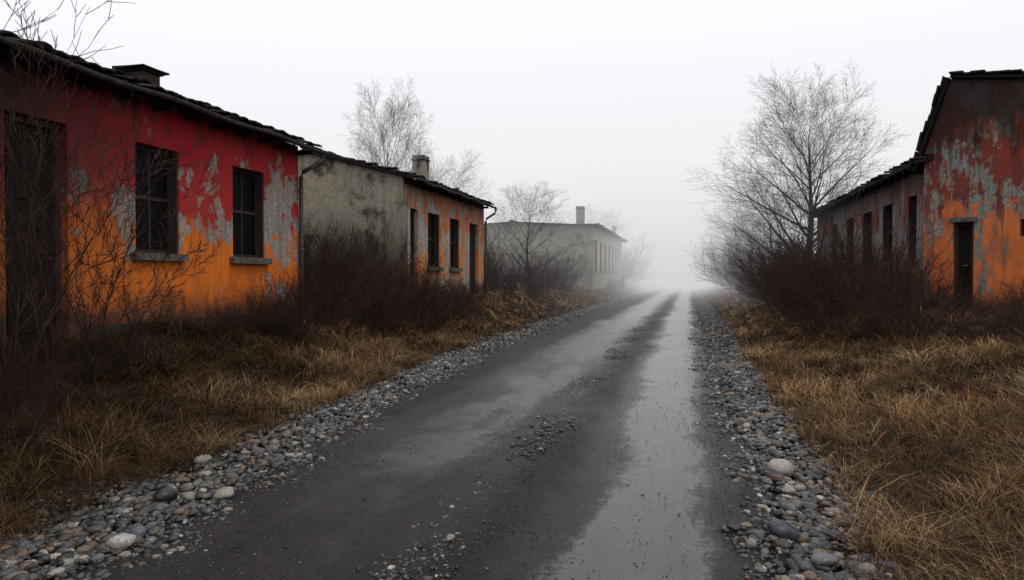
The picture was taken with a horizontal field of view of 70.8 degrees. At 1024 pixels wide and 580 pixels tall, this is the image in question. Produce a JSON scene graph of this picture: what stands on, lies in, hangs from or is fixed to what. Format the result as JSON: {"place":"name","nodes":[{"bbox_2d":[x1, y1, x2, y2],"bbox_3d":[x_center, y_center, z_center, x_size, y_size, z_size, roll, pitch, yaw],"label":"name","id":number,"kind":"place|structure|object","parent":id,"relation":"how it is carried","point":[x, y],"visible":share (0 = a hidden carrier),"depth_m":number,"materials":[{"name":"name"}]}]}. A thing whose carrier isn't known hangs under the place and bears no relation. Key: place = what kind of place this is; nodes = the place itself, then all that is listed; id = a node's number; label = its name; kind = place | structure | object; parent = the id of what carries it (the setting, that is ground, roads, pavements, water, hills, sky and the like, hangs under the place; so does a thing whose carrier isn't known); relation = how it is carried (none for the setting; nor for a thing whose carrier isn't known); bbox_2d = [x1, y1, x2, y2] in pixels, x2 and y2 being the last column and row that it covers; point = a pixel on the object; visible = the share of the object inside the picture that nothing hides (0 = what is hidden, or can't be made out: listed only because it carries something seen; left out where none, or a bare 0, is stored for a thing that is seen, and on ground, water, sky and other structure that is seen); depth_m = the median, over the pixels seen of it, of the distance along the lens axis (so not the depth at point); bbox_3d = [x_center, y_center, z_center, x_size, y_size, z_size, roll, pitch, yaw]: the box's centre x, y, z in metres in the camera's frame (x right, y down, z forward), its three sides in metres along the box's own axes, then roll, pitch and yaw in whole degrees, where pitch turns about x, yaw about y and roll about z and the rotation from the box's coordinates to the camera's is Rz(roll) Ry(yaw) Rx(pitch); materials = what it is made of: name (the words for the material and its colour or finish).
{"place":"outdoors","nodes":[
{"label":"outdoors","id":0,"kind":"place"},
{"bbox_2d":[0,296,640,579],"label":"gravel","id":1,"kind":"structure","parent":0,"point":[138,506],"depth_m":5.20,"materials":[{"name":"gravel"}]},
{"bbox_2d":[106,533,135,548],"bbox_3d":[-2.178,1.402,4.009,0.139,0.083,0.126,0,1,14],"label":"stone","id":2,"kind":"object","parent":1,"relation":"on","point":[123,540],"visible":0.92,"depth_m":3.97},
{"bbox_2d":[128,525,146,536],"bbox_3d":[-2.144,1.389,4.130,0.102,0.076,0.098,0,1,14],"label":"stone","id":3,"kind":"object","parent":1,"relation":"on","point":[141,530],"visible":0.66,"depth_m":4.10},
{"bbox_2d":[213,486,233,499],"bbox_3d":[-1.954,1.381,4.895,0.141,0.077,0.118,0,1,14],"label":"stone","id":4,"kind":"object","parent":1,"relation":"on","point":[226,492],"visible":1,"depth_m":4.86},
{"bbox_2d":[65,280,801,579],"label":"road","id":5,"kind":"structure","parent":0,"point":[463,430],"depth_m":5.18,"materials":[{"name":"asphalt"}]},
{"bbox_2d":[121,316,771,579],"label":"loose pebbles","id":6,"kind":"object","parent":5,"relation":"on","point":[382,574],"visible":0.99,"depth_m":5.24,"materials":[{"name":"gravel"}]},
{"bbox_2d":[0,279,1023,579],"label":"ground","id":7,"kind":"structure","parent":0,"point":[660,283],"depth_m":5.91,"materials":[{"name":"plant"}]},
{"bbox_2d":[0,377,72,443],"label":"bare shrub","id":8,"kind":"object","parent":7,"relation":"on","point":[39,417],"visible":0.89,"depth_m":5.47,"materials":[{"name":"plant"}]},
{"bbox_2d":[0,332,76,412],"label":"bare shrub","id":9,"kind":"object","parent":7,"relation":"on","point":[6,380],"visible":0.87,"depth_m":5.92,"materials":[{"name":"plant"}]},
{"bbox_2d":[0,330,85,401],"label":"bare shrub","id":10,"kind":"object","parent":7,"relation":"on","point":[49,374],"visible":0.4,"depth_m":6.42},
{"bbox_2d":[5,363,81,424],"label":"bare shrub","id":11,"kind":"object","parent":7,"relation":"on","point":[50,397],"visible":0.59,"depth_m":5.97,"materials":[{"name":"plant"}]},
{"bbox_2d":[0,0,215,380],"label":"bare sapling","id":12,"kind":"object","parent":7,"relation":"on","point":[35,238],"visible":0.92,"depth_m":7.18,"materials":[{"name":"plant"}]},
{"bbox_2d":[0,0,216,392],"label":"bare sapling","id":13,"kind":"object","parent":7,"relation":"on","point":[57,239],"visible":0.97,"depth_m":6.42,"materials":[{"name":"plant"}]},
{"bbox_2d":[61,312,155,374],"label":"bare shrub","id":14,"kind":"object","parent":7,"relation":"on","point":[110,346],"visible":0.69,"depth_m":7.60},
{"bbox_2d":[16,211,222,363],"bbox_3d":[-4.278,0.019,7.840,2.110,1.691,1.147,0,1,-20],"label":"bare sapling","id":15,"kind":"object","parent":7,"relation":"on","point":[112,284],"visible":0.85,"depth_m":7.72,"materials":[{"name":"plant"}]},
{"bbox_2d":[0,29,326,352],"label":"red house","id":16,"kind":"structure","parent":7,"relation":"on","point":[243,206],"depth_m":9.98,"materials":[{"name":"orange paint"}]},
{"bbox_2d":[4,112,61,346],"bbox_3d":[-5.563,-0.663,8.251,0.110,2.604,0.811,0,1,14],"label":"door","id":17,"kind":"structure","parent":16,"relation":"in","point":[27,310],"depth_m":8.31,"materials":[{"name":"brown wood"}]},
{"bbox_2d":[131,144,188,261],"bbox_3d":[-4.990,-1.201,10.075,0.271,1.587,1.034,0,1,14],"label":"window","id":18,"kind":"structure","parent":16,"relation":"in","point":[167,183],"depth_m":10.24,"materials":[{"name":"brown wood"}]},
{"bbox_2d":[230,168,271,263],"bbox_3d":[-4.479,-1.235,12.163,0.273,1.590,1.085,0,1,14],"label":"window","id":19,"kind":"structure","parent":16,"relation":"in","point":[247,186],"depth_m":12.35,"materials":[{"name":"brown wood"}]},
{"bbox_2d":[153,486,177,502],"bbox_3d":[-2.316,1.377,4.806,0.140,0.124,0.157,0,1,14],"label":"stone","id":20,"kind":"object","parent":7,"relation":"on","point":[169,494],"visible":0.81,"depth_m":4.77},
{"bbox_2d":[177,304,238,335],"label":"bare shrub","id":21,"kind":"object","parent":7,"relation":"on","point":[220,324],"visible":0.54,"depth_m":10.20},
{"bbox_2d":[0,296,480,562],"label":"dry grass","id":22,"kind":"structure","parent":7,"relation":"on","point":[334,358],"depth_m":7.38,"materials":[{"name":"plant"}]},
{"bbox_2d":[240,272,333,336],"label":"bare shrub","id":23,"kind":"object","parent":22,"relation":"on","point":[277,306],"visible":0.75,"depth_m":11.40,"materials":[{"name":"plant"}]},
{"bbox_2d":[202,287,285,335],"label":"bare shrub","id":24,"kind":"object","parent":7,"relation":"on","point":[238,321],"visible":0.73,"depth_m":10.91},
{"bbox_2d":[266,302,318,345],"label":"bare shrub","id":25,"kind":"object","parent":7,"relation":"on","point":[300,336],"visible":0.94,"depth_m":11.32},
{"bbox_2d":[244,265,354,331],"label":"bare shrub","id":26,"kind":"object","parent":7,"relation":"on","point":[292,291],"visible":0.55,"depth_m":12.07,"materials":[{"name":"plant"}]},
{"bbox_2d":[290,282,375,339],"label":"bare shrub","id":27,"kind":"object","parent":7,"relation":"on","point":[356,324],"visible":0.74,"depth_m":12.35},
{"bbox_2d":[304,220,376,295],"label":"bare shrub","id":28,"kind":"object","parent":7,"relation":"on","point":[329,246],"visible":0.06,"depth_m":17.06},
{"bbox_2d":[304,208,378,304],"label":"bare shrub","id":29,"kind":"object","parent":7,"relation":"on","point":[327,258],"visible":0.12,"depth_m":16.09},
{"bbox_2d":[287,240,401,329],"bbox_3d":[-3.075,-0.047,13.094,2.049,1.706,2.137,-1,1,-39],"label":"bare shrub","id":30,"kind":"object","parent":7,"relation":"on","point":[312,289],"visible":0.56,"depth_m":12.91,"materials":[{"name":"plant"}]},
{"bbox_2d":[304,214,391,308],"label":"bare shrub","id":31,"kind":"object","parent":7,"relation":"on","point":[330,263],"visible":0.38,"depth_m":15.07,"materials":[{"name":"plant"}]},
{"bbox_2d":[309,253,421,332],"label":"bare shrub","id":32,"kind":"object","parent":7,"relation":"on","point":[385,294],"visible":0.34,"depth_m":13.29,"materials":[{"name":"plant"}]},
{"bbox_2d":[308,235,424,310],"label":"bare shrub","id":33,"kind":"object","parent":7,"relation":"on","point":[333,255],"visible":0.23,"depth_m":15.37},
{"bbox_2d":[305,213,431,295],"bbox_3d":[-3.882,-0.739,18.071,3.465,2.458,3.323,0,1,11],"label":"bare shrub","id":34,"kind":"object","parent":7,"relation":"on","point":[369,253],"visible":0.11,"depth_m":17.37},
{"bbox_2d":[319,264,429,337],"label":"bare shrub","id":35,"kind":"object","parent":7,"relation":"on","point":[392,308],"visible":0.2,"depth_m":14.00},
{"bbox_2d":[311,243,437,305],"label":"bare shrub","id":36,"kind":"object","parent":7,"relation":"on","point":[381,266],"visible":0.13,"depth_m":16.85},
{"bbox_2d":[344,276,412,340],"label":"bare shrub","id":37,"kind":"object","parent":7,"relation":"on","point":[372,329],"visible":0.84,"depth_m":13.08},
{"bbox_2d":[298,145,496,301],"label":"orange house","id":38,"kind":"structure","parent":7,"relation":"on","point":[436,215],"depth_m":18.77,"materials":[{"name":"paint"}]},
{"bbox_2d":[410,209,414,290],"bbox_3d":[-2.730,-0.952,18.993,0.110,2.364,0.565,0,1,14],"label":"door","id":39,"kind":"structure","parent":38,"relation":"in","point":[411,211],"depth_m":19.18,"materials":[{"name":"brown wood"}]},
{"bbox_2d":[427,214,443,270],"bbox_3d":[-2.257,-1.347,20.412,0.273,1.620,1.146,0,1,14],"label":"window","id":40,"kind":"structure","parent":38,"relation":"in","point":[433,220],"depth_m":20.82,"materials":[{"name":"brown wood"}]},
{"bbox_2d":[449,219,462,271],"bbox_3d":[-1.812,-1.377,22.229,0.273,1.621,1.088,0,1,14],"label":"window","id":41,"kind":"structure","parent":38,"relation":"in","point":[454,234],"depth_m":22.61,"materials":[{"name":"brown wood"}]},
{"bbox_2d":[470,224,474,292],"bbox_3d":[-1.437,-1.040,24.280,0.110,2.364,1.021,0,1,14],"label":"door","id":42,"kind":"structure","parent":38,"relation":"in","point":[472,227],"depth_m":24.68,"materials":[{"name":"brown wood"}]},
{"bbox_2d":[341,76,453,182],"bbox_3d":[-5.919,-4.821,33.139,5.848,10.090,5.886,1,1,33],"label":"bare tree","id":43,"kind":"object","parent":7,"relation":"on","point":[375,154],"visible":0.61,"depth_m":32.63,"materials":[{"name":"grey plant"}]},
{"bbox_2d":[361,259,442,332],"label":"bare shrub","id":44,"kind":"object","parent":7,"relation":"on","point":[410,300],"visible":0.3,"depth_m":14.65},
{"bbox_2d":[350,247,464,318],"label":"bare shrub","id":45,"kind":"object","parent":7,"relation":"on","point":[425,283],"visible":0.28,"depth_m":16.89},
{"bbox_2d":[397,285,469,333],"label":"bare shrub","id":46,"kind":"object","parent":7,"relation":"on","point":[433,325],"visible":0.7,"depth_m":15.81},
{"bbox_2d":[408,254,460,312],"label":"bare shrub","id":47,"kind":"object","parent":7,"relation":"on","point":[436,277],"visible":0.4,"depth_m":18.11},
{"bbox_2d":[405,284,480,326],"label":"bare shrub","id":48,"kind":"object","parent":7,"relation":"on","point":[460,312],"visible":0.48,"depth_m":17.36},
{"bbox_2d":[412,147,492,213],"bbox_3d":[-4.144,-3.713,36.444,6.705,7.744,6.679,0,1,-11],"label":"bare tree","id":49,"kind":"object","parent":7,"relation":"on","point":[460,184],"visible":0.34,"depth_m":36.85,"materials":[{"name":"grey plant"}]},
{"bbox_2d":[439,273,487,308],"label":"bare shrub","id":50,"kind":"object","parent":7,"relation":"on","point":[470,297],"visible":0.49,"depth_m":19.90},
{"bbox_2d":[437,277,495,319],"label":"bare shrub","id":51,"kind":"object","parent":7,"relation":"on","point":[467,310],"visible":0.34,"depth_m":18.97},
{"bbox_2d":[304,282,645,348],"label":"distant grass","id":52,"kind":"structure","parent":7,"relation":"on","point":[557,299],"depth_m":24.97,"materials":[{"name":"plant"}]},
{"bbox_2d":[487,240,520,289],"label":"bare shrub","id":53,"kind":"object","parent":7,"relation":"on","point":[498,272],"visible":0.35,"depth_m":28.32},
{"bbox_2d":[487,255,525,296],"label":"bare shrub","id":54,"kind":"object","parent":7,"relation":"on","point":[506,285],"visible":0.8,"depth_m":26.67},
{"bbox_2d":[487,228,538,284],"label":"bare shrub","id":55,"kind":"object","parent":7,"relation":"on","point":[501,254],"visible":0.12,"depth_m":34.13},
{"bbox_2d":[487,246,546,291],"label":"bare shrub","id":56,"kind":"object","parent":7,"relation":"on","point":[530,272],"visible":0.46,"depth_m":30.81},
{"bbox_2d":[506,263,553,298],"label":"bare shrub","id":57,"kind":"object","parent":7,"relation":"on","point":[535,290],"visible":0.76,"depth_m":29.53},
{"bbox_2d":[498,237,575,283],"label":"bare shrub","id":58,"kind":"object","parent":7,"relation":"on","point":[538,261],"visible":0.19,"depth_m":38.71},
{"bbox_2d":[487,180,591,290],"bbox_3d":[0.974,-2.362,32.063,4.906,5.272,5.621,-1,1,-37],"label":"bare tree","id":59,"kind":"object","parent":7,"relation":"on","point":[529,217],"visible":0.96,"depth_m":31.66,"materials":[{"name":"grey plant"}]},
{"bbox_2d":[510,248,571,288],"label":"bare shrub","id":60,"kind":"object","parent":7,"relation":"on","point":[546,270],"visible":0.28,"depth_m":36.41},
{"bbox_2d":[511,247,578,290],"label":"bare shrub","id":61,"kind":"object","parent":7,"relation":"on","point":[553,281],"visible":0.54,"depth_m":33.40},
{"bbox_2d":[487,206,627,290],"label":"pale house","id":62,"kind":"structure","parent":7,"relation":"on","point":[602,250],"depth_m":48.96,"materials":[{"name":"beige paint"}]},
{"bbox_2d":[542,267,582,293],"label":"bare shrub","id":63,"kind":"object","parent":7,"relation":"on","point":[560,287],"visible":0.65,"depth_m":36.41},
{"bbox_2d":[549,249,589,288],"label":"bare shrub","id":64,"kind":"object","parent":7,"relation":"on","point":[572,282],"visible":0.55,"depth_m":40.47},
{"bbox_2d":[560,205,643,257],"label":"bare tree","id":65,"kind":"object","parent":7,"relation":"on","point":[571,220],"visible":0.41,"depth_m":71.46,"materials":[{"name":"grey plant"}]},
{"bbox_2d":[622,245,645,283],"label":"bare shrub","id":66,"kind":"object","parent":7,"relation":"on","point":[629,262],"visible":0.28,"depth_m":72.69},
{"bbox_2d":[622,235,655,282],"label":"bare shrub","id":67,"kind":"object","parent":7,"relation":"on","point":[634,258],"visible":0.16,"depth_m":74.36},
{"bbox_2d":[622,236,658,281],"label":"bare shrub","id":68,"kind":"object","parent":7,"relation":"on","point":[644,267],"visible":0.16,"depth_m":88.87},
{"bbox_2d":[687,219,747,282],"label":"bare tree","id":69,"kind":"object","parent":7,"relation":"on","point":[715,238],"visible":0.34,"depth_m":84.21,"materials":[{"name":"grey plant"}]},
{"bbox_2d":[681,233,755,287],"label":"bare shrub","id":70,"kind":"object","parent":7,"relation":"on","point":[710,275],"visible":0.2,"depth_m":73.41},
{"bbox_2d":[687,239,762,289],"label":"bare shrub","id":71,"kind":"object","parent":7,"relation":"on","point":[718,277],"visible":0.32,"depth_m":56.00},
{"bbox_2d":[697,234,764,288],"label":"bare shrub","id":72,"kind":"object","parent":7,"relation":"on","point":[732,253],"visible":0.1,"depth_m":49.04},
{"bbox_2d":[703,237,766,293],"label":"bare shrub","id":73,"kind":"object","parent":7,"relation":"on","point":[723,276],"visible":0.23,"depth_m":42.73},
{"bbox_2d":[696,205,776,265],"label":"bare tree","id":74,"kind":"object","parent":7,"relation":"on","point":[729,228],"visible":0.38,"depth_m":69.73,"materials":[{"name":"grey plant"}]},
{"bbox_2d":[697,225,782,286],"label":"bare shrub","id":75,"kind":"object","parent":7,"relation":"on","point":[720,254],"visible":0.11,"depth_m":63.60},
{"bbox_2d":[720,247,761,295],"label":"bare shrub","id":76,"kind":"object","parent":7,"relation":"on","point":[730,265],"visible":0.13,"depth_m":36.43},
{"bbox_2d":[706,206,782,266],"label":"bare tree","id":77,"kind":"object","parent":7,"relation":"on","point":[746,222],"visible":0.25,"depth_m":55.76,"materials":[{"name":"grey plant"}]},
{"bbox_2d":[720,253,787,300],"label":"bare shrub","id":78,"kind":"object","parent":7,"relation":"on","point":[747,289],"visible":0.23,"depth_m":31.14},
{"bbox_2d":[694,176,830,268],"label":"bare tree","id":79,"kind":"object","parent":7,"relation":"on","point":[756,218],"visible":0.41,"depth_m":41.82,"materials":[{"name":"grey plant"}]},
{"bbox_2d":[721,233,815,305],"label":"bare shrub","id":80,"kind":"object","parent":7,"relation":"on","point":[762,259],"visible":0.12,"depth_m":25.55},
{"bbox_2d":[713,221,825,309],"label":"bare shrub","id":81,"kind":"object","parent":7,"relation":"on","point":[736,242],"visible":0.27,"depth_m":23.06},
{"bbox_2d":[740,226,819,286],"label":"bare shrub","id":82,"kind":"object","parent":7,"relation":"on","point":[776,248],"visible":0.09,"depth_m":28.82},
{"bbox_2d":[751,243,824,311],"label":"bare shrub","id":83,"kind":"object","parent":7,"relation":"on","point":[777,272],"visible":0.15,"depth_m":20.70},
{"bbox_2d":[741,245,845,306],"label":"bare shrub","id":84,"kind":"object","parent":7,"relation":"on","point":[791,267],"visible":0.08,"depth_m":19.21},
{"bbox_2d":[726,240,864,328],"bbox_3d":[6.838,-0.137,17.240,3.179,2.132,2.665,0,1,21],"label":"bare shrub","id":85,"kind":"object","parent":7,"relation":"on","point":[818,261],"visible":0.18,"depth_m":17.16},
{"bbox_2d":[686,59,911,262],"bbox_3d":[12.457,-4.626,30.070,9.742,9.983,10.265,0,1,-21],"label":"bare tree","id":86,"kind":"object","parent":7,"relation":"on","point":[810,182],"visible":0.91,"depth_m":29.38,"materials":[{"name":"grey plant"}]},
{"bbox_2d":[773,226,879,298],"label":"bare shrub","id":87,"kind":"object","parent":7,"relation":"on","point":[817,257],"visible":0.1,"depth_m":19.77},
{"bbox_2d":[717,189,951,337],"bbox_3d":[6.280,-0.566,14.231,3.680,3.025,3.529,0,1,-7],"label":"bare shrub","id":88,"kind":"object","parent":7,"relation":"on","point":[801,302],"visible":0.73,"depth_m":14.05,"materials":[{"name":"plant"}]},
{"bbox_2d":[783,258,931,346],"bbox_3d":[5.979,0.177,12.428,2.467,1.668,2.154,0,1,13],"label":"bare shrub","id":89,"kind":"object","parent":7,"relation":"on","point":[843,332],"visible":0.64,"depth_m":12.52,"materials":[{"name":"plant"}]},
{"bbox_2d":[754,211,963,331],"bbox_3d":[7.123,-0.358,15.681,4.069,2.624,3.553,0,1,2],"label":"bare shrub","id":90,"kind":"object","parent":7,"relation":"on","point":[788,292],"visible":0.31,"depth_m":15.41,"materials":[{"name":"plant"}]},
{"bbox_2d":[808,153,934,308],"bbox_3d":[12.998,-1.394,21.564,5.818,4.469,13.978,0,1,14],"label":"annex","id":91,"kind":"object","parent":7,"relation":"on","point":[898,190],"visible":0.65,"depth_m":18.99,"materials":[{"name":"paint"}]},
{"bbox_2d":[847,219,853,266],"bbox_3d":[10.798,-1.469,22.914,0.273,1.579,1.233,0,1,14],"label":"window","id":92,"kind":"structure","parent":91,"relation":"in","point":[852,222],"depth_m":23.37,"materials":[{"name":"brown wood"}]},
{"bbox_2d":[863,213,871,264],"bbox_3d":[10.260,-1.432,20.711,0.273,1.580,1.332,0,1,14],"label":"window","id":93,"kind":"structure","parent":91,"relation":"in","point":[868,217],"depth_m":21.21,"materials":[{"name":"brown wood"}]},
{"bbox_2d":[878,205,892,266],"bbox_3d":[9.746,-1.397,18.606,0.272,1.580,1.146,0,1,14],"label":"window","id":94,"kind":"structure","parent":91,"relation":"in","point":[887,211],"depth_m":19.02,"materials":[{"name":"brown wood"}]},
{"bbox_2d":[902,197,916,264],"bbox_3d":[9.242,-1.363,16.548,0.274,1.580,0.856,0,1,14],"label":"window","id":95,"kind":"structure","parent":91,"relation":"in","point":[912,201],"depth_m":16.83,"materials":[{"name":"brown wood"}]},
{"bbox_2d":[831,220,969,314],"bbox_3d":[7.447,-0.327,14.241,2.260,2.176,2.696,0,1,15],"label":"bare shrub","id":96,"kind":"object","parent":7,"relation":"on","point":[914,258],"visible":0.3,"depth_m":14.26,"materials":[{"name":"plant"}]},
{"bbox_2d":[816,239,999,347],"bbox_3d":[6.016,0.059,11.239,2.425,1.730,2.272,0,1,-15],"label":"bare shrub","id":97,"kind":"object","parent":7,"relation":"on","point":[885,323],"visible":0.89,"depth_m":11.05,"materials":[{"name":"plant"}]},
{"bbox_2d":[853,250,974,321],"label":"bare shrub","id":98,"kind":"object","parent":7,"relation":"on","point":[931,303],"visible":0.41,"depth_m":12.90,"materials":[{"name":"plant"}]},
{"bbox_2d":[862,239,976,311],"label":"bare shrub","id":99,"kind":"object","parent":7,"relation":"on","point":[925,290],"visible":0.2,"depth_m":14.55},
{"bbox_2d":[908,69,1023,311],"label":"tall house","id":100,"kind":"structure","parent":7,"relation":"on","point":[971,136],"depth_m":14.83,"materials":[{"name":"orange paint"}]},
{"bbox_2d":[954,222,973,306],"bbox_3d":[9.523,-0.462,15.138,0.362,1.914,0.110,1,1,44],"label":"door","id":101,"kind":"structure","parent":100,"relation":"in","point":[964,239],"depth_m":15.14,"materials":[{"name":"brown wood"}]},
{"bbox_2d":[939,286,1002,326],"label":"bare shrub","id":102,"kind":"object","parent":7,"relation":"on","point":[959,310],"visible":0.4,"depth_m":11.53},
{"bbox_2d":[941,287,1007,317],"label":"bare shrub","id":103,"kind":"object","parent":7,"relation":"on","point":[973,302],"visible":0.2,"depth_m":13.17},
{"bbox_2d":[940,303,1023,349],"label":"bare shrub","id":104,"kind":"object","parent":7,"relation":"on","point":[971,339],"visible":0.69,"depth_m":9.79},
{"bbox_2d":[965,282,1023,333],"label":"bare shrub","id":105,"kind":"object","parent":7,"relation":"on","point":[1016,318],"visible":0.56,"depth_m":10.40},
{"bbox_2d":[972,273,1023,346],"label":"bare shrub","id":106,"kind":"object","parent":7,"relation":"on","point":[1019,326],"visible":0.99,"depth_m":8.84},
{"bbox_2d":[0,0,1023,279],"label":"sky","id":107,"kind":"structure","parent":0,"point":[608,104],"materials":[{"name":"white"}]},
{"bbox_2d":[683,296,921,579],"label":"gravel","id":108,"kind":"structure","parent":0,"point":[804,547],"depth_m":5.34,"materials":[{"name":"gravel"}]},
{"bbox_2d":[767,459,793,474],"bbox_3d":[2.043,1.358,5.511,0.204,0.142,0.193,0,1,-25],"label":"stone","id":109,"kind":"object","parent":108,"relation":"on","point":[781,466],"visible":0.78,"depth_m":5.44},
{"bbox_2d":[767,519,798,540],"bbox_3d":[1.555,1.379,4.127,0.175,0.122,0.155,0,1,14],"label":"stone","id":110,"kind":"object","parent":108,"relation":"on","point":[781,528],"visible":0.88,"depth_m":4.08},
{"bbox_2d":[810,552,839,566],"bbox_3d":[1.627,1.401,3.744,0.145,0.070,0.132,0,1,14],"label":"stone","id":111,"kind":"object","parent":108,"relation":"on","point":[825,558],"visible":0.92,"depth_m":3.71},
{"bbox_2d":[698,284,969,349],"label":"distant grass","id":112,"kind":"structure","parent":0,"point":[724,300],"depth_m":22.55,"materials":[{"name":"plant"}]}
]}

